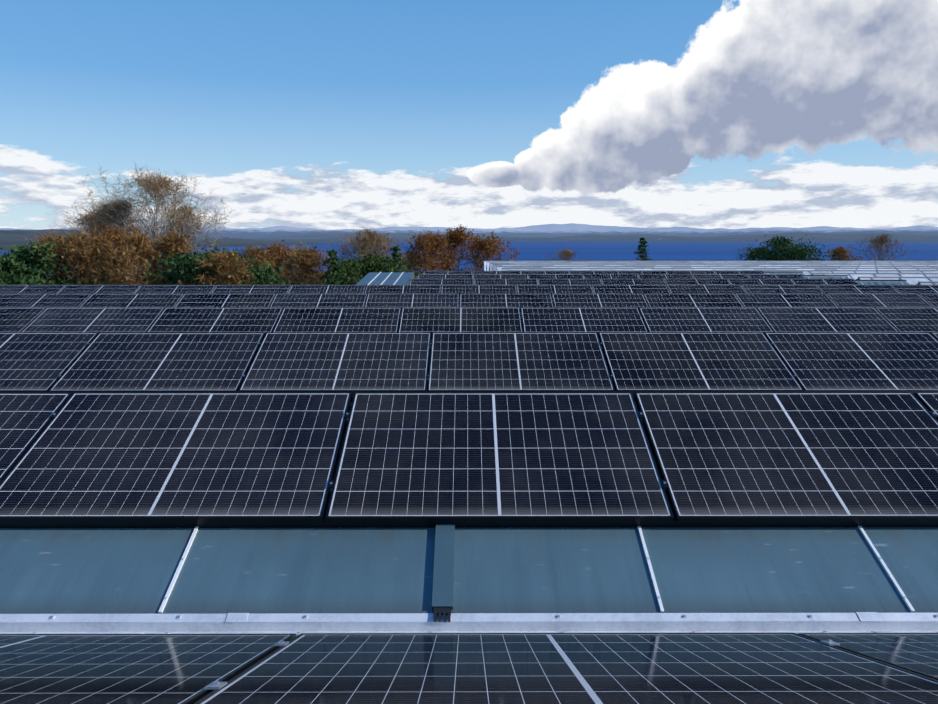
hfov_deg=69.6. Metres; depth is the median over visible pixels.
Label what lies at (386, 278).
link roof
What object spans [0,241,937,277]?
sea water
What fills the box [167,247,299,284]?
pine tree
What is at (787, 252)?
pine tree
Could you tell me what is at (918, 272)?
roof
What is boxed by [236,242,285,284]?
ochre beech tree
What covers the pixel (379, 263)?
green tree
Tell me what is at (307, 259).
ochre beech tree
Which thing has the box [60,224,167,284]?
russet tree
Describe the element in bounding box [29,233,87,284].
ochre beech tree
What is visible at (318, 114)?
sky
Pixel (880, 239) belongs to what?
bare tree
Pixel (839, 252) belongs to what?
ochre beech tree
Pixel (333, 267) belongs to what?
spruce tree
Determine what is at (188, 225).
birch tree
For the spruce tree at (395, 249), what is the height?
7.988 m
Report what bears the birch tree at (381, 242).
on the terrain ground
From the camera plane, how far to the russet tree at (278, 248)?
49.96 m
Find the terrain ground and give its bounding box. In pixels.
[0,223,937,284]
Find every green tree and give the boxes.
[321,250,418,284]
[735,243,776,260]
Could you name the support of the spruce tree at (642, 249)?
on the terrain ground
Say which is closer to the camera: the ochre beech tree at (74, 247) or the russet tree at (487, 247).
the ochre beech tree at (74, 247)
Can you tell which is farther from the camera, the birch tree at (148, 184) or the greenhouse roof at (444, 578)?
the birch tree at (148, 184)
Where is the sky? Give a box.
[0,0,937,229]
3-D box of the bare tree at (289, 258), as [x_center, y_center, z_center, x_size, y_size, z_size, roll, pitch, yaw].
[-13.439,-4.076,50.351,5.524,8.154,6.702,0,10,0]
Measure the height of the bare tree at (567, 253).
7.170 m
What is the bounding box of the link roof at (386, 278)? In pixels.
[356,272,413,284]
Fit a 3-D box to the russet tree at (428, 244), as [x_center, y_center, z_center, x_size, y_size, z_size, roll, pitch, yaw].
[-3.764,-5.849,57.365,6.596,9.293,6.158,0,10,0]
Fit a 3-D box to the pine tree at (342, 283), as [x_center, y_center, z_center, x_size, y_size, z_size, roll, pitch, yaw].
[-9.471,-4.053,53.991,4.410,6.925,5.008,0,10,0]
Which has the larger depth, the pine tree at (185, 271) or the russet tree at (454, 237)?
the russet tree at (454, 237)
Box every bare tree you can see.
[268,244,322,284]
[325,226,400,277]
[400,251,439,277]
[542,248,583,260]
[848,232,917,260]
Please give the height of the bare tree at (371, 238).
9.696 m
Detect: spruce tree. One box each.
[322,249,348,284]
[387,246,404,271]
[634,237,651,260]
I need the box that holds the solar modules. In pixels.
[0,271,937,703]
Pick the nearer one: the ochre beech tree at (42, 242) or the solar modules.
the solar modules
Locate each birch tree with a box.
[22,204,147,283]
[52,192,174,284]
[76,161,230,283]
[134,201,235,276]
[345,228,410,271]
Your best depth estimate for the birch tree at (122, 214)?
45.09 m
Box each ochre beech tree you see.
[24,228,122,284]
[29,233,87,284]
[82,229,162,284]
[119,228,197,284]
[177,245,255,284]
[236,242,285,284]
[285,240,337,284]
[822,245,863,260]
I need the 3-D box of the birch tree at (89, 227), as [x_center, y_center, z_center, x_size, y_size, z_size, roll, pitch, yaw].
[-26.559,-5.274,48.987,7.480,10.886,9.694,0,10,0]
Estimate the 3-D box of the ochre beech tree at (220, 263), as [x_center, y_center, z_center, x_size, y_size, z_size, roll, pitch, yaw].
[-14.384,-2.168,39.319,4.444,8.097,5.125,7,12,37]
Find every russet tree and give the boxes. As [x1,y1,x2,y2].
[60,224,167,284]
[263,240,316,284]
[399,228,456,278]
[415,224,479,271]
[461,230,518,270]
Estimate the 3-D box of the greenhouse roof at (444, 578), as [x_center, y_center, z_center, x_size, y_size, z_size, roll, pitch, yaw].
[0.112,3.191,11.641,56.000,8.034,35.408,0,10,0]
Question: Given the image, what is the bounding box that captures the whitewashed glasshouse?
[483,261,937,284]
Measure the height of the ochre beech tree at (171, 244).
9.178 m
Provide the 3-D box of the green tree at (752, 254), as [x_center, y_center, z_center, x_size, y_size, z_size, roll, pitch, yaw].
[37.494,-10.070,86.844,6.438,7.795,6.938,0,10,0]
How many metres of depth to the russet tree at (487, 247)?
60.15 m
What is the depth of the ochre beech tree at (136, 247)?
39.23 m
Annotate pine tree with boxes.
[0,240,115,284]
[136,247,272,284]
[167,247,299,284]
[326,258,367,284]
[741,235,839,260]
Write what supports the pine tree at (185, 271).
on the terrain ground
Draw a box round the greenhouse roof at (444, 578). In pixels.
[0,272,937,635]
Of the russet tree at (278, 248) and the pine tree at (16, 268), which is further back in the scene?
the russet tree at (278, 248)

